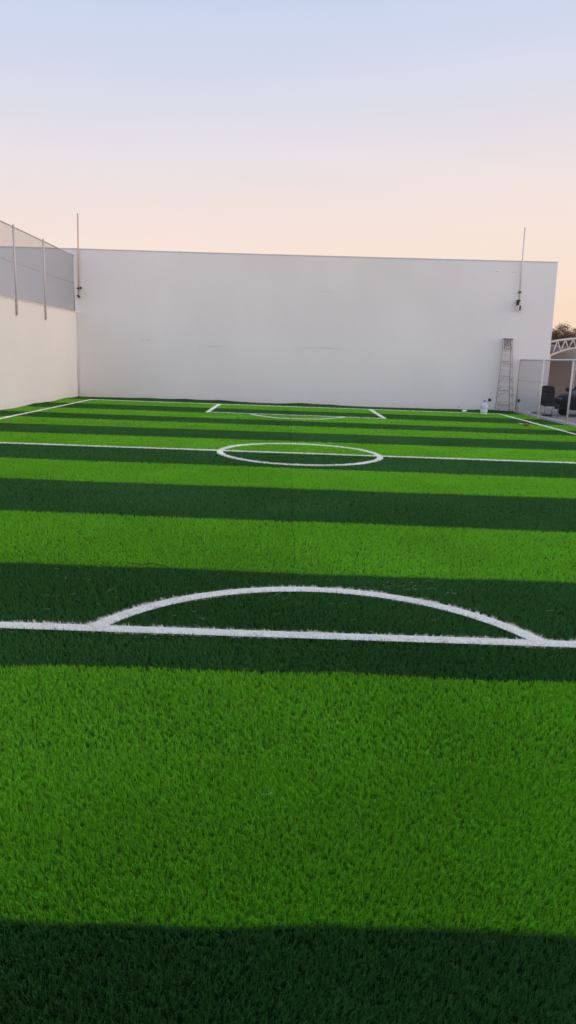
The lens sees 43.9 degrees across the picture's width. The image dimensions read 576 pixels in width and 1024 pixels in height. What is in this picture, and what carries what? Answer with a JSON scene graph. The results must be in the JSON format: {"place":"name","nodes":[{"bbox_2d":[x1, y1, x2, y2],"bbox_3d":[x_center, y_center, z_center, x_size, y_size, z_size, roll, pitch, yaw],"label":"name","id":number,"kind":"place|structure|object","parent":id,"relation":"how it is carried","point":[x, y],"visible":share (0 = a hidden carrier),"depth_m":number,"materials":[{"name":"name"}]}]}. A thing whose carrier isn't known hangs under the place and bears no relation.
{"place":"outdoors","nodes":[
{"label":"outdoors","id":0,"kind":"place"},
{"bbox_2d":[0,396,575,1023],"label":"pitch ground","id":1,"kind":"structure","parent":0,"point":[236,923],"depth_m":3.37,"materials":[{"name":"green plastic"}]},
{"bbox_2d":[0,399,90,418],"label":"touchline","id":2,"kind":"object","parent":1,"relation":"on","point":[41,409],"visible":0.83,"depth_m":21.53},
{"bbox_2d":[0,619,575,648],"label":"penalty area marking","id":3,"kind":"object","parent":1,"relation":"on","point":[316,635],"visible":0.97,"depth_m":4.79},
{"bbox_2d":[0,442,575,463],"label":"halfway line","id":4,"kind":"object","parent":1,"relation":"on","point":[26,443],"visible":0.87,"depth_m":13.94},
{"bbox_2d":[91,399,494,413],"bbox_3d":[0.299,-4.026,27.310,15.791,0.050,0.177,2,12,0],"label":"goal line","id":5,"kind":"object","parent":1,"relation":"on","point":[287,406],"visible":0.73,"depth_m":27.30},
{"bbox_2d":[206,404,386,418],"bbox_3d":[0.258,-3.586,25.252,5.957,0.043,4.279,2,12,0],"label":"penalty area marking","id":6,"kind":"object","parent":1,"relation":"on","point":[215,406],"visible":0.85,"depth_m":23.27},
{"bbox_2d":[249,414,343,419],"bbox_3d":[0.316,-2.985,22.481,3.136,0.045,1.392,2,12,0],"label":"penalty arc","id":7,"kind":"object","parent":1,"relation":"on","point":[292,418],"visible":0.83,"depth_m":22.34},
{"bbox_2d":[217,442,382,465],"bbox_3d":[0.233,-1.153,13.973,3.268,0.048,3.242,2,12,0],"label":"circle","id":8,"kind":"object","parent":1,"relation":"on","point":[221,453],"visible":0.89,"depth_m":13.40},
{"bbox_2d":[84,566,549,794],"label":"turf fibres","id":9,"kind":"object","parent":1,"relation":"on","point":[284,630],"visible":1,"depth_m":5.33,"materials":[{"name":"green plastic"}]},
{"bbox_2d":[83,585,551,644],"bbox_3d":[0.198,0.715,5.288,3.192,0.050,1.126,2,12,0],"label":"penalty arc","id":10,"kind":"object","parent":1,"relation":"on","point":[139,609],"visible":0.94,"depth_m":5.42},
{"bbox_2d":[480,400,487,414],"bbox_3d":[7.235,-3.852,26.336,0.260,0.525,0.260,2,12,0],"label":"water bottle","id":11,"kind":"object","parent":1,"relation":"on","point":[484,408],"visible":1,"depth_m":26.25,"materials":[{"name":"white"}]},
{"bbox_2d":[495,338,513,411],"bbox_3d":[8.693,-5.414,28.410,0.736,2.904,0.410,2,12,0],"label":"stepladder","id":12,"kind":"object","parent":1,"relation":"on","point":[510,362],"visible":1,"depth_m":28.38,"materials":[{"name":"metal"}]},
{"bbox_2d":[501,414,575,434],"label":"touchline","id":13,"kind":"object","parent":1,"relation":"on","point":[538,424],"visible":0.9,"depth_m":23.01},
{"bbox_2d":[0,0,575,332],"label":"sky","id":14,"kind":"structure","parent":0,"point":[432,129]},
{"bbox_2d":[527,406,575,423],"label":"pavement","id":15,"kind":"structure","parent":0,"point":[571,416],"depth_m":27.86,"materials":[{"name":"grey concrete"}]},
{"bbox_2d":[539,385,559,414],"bbox_3d":[9.736,-4.130,26.635,0.629,1.142,0.623,1,12,-6],"label":"padded chair","id":16,"kind":"object","parent":15,"relation":"on","point":[545,401],"visible":0.59,"depth_m":26.74,"materials":[{"name":"grey"}]},
{"bbox_2d":[547,338,575,388],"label":"carport","id":17,"kind":"object","parent":15,"relation":"on","point":[569,343],"visible":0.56,"depth_m":38.96,"materials":[{"name":"beige paint"}]},
{"bbox_2d":[548,345,575,395],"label":"wall","id":18,"kind":"structure","parent":15,"relation":"on","point":[569,354],"depth_m":46.04,"materials":[{"name":"beige paint"}]},
{"bbox_2d":[555,387,575,414],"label":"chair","id":19,"kind":"object","parent":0,"point":[567,395],"visible":0.6,"depth_m":27.23,"materials":[{"name":"black paint"}]},
{"label":"ground","id":20,"kind":"structure","parent":0,"visible":0},
{"bbox_2d":[0,295,77,409],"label":"side wall","id":21,"kind":"structure","parent":20,"relation":"on","point":[38,357],"depth_m":23.84,"materials":[{"name":"beige paint"}]},
{"bbox_2d":[0,220,74,319],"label":"fence","id":22,"kind":"object","parent":21,"relation":"on","point":[45,284],"visible":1,"depth_m":23.58,"materials":[{"name":"grey metal"}]},
{"bbox_2d":[76,319,79,395],"bbox_3d":[-8.400,-6.258,28.485,0.090,3.247,0.049,2,12,0],"label":"conduit","id":23,"kind":"object","parent":21,"relation":"attached to","point":[77,359],"visible":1,"depth_m":28.51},
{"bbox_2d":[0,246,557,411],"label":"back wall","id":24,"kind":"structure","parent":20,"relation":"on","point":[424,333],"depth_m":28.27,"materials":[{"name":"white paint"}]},
{"bbox_2d":[77,213,81,297],"bbox_3d":[-8.106,-9.913,27.662,0.191,3.109,0.179,2,12,0],"label":"pole","id":25,"kind":"object","parent":24,"relation":"attached to","point":[78,287],"visible":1,"depth_m":27.61,"materials":[{"name":"beige metal"}]},
{"bbox_2d":[516,227,525,310],"bbox_3d":[9.082,-9.411,27.715,0.152,3.081,0.199,2,12,0],"label":"pole","id":26,"kind":"object","parent":24,"relation":"attached to","point":[517,304],"visible":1,"depth_m":27.80,"materials":[{"name":"white metal"}]},
{"bbox_2d":[514,359,575,424],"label":"fence","id":27,"kind":"object","parent":20,"relation":"on","point":[541,387],"visible":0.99,"depth_m":25.34,"materials":[{"name":"grey metal"}]},
{"bbox_2d":[516,411,575,426],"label":"kerb","id":28,"kind":"structure","parent":20,"relation":"on","point":[543,418],"depth_m":25.40,"materials":[{"name":"concrete"}]},
{"bbox_2d":[551,321,575,340],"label":"tree","id":29,"kind":"object","parent":20,"relation":"on","point":[561,334],"visible":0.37,"depth_m":53.97,"materials":[{"name":"green plant"}]}
]}

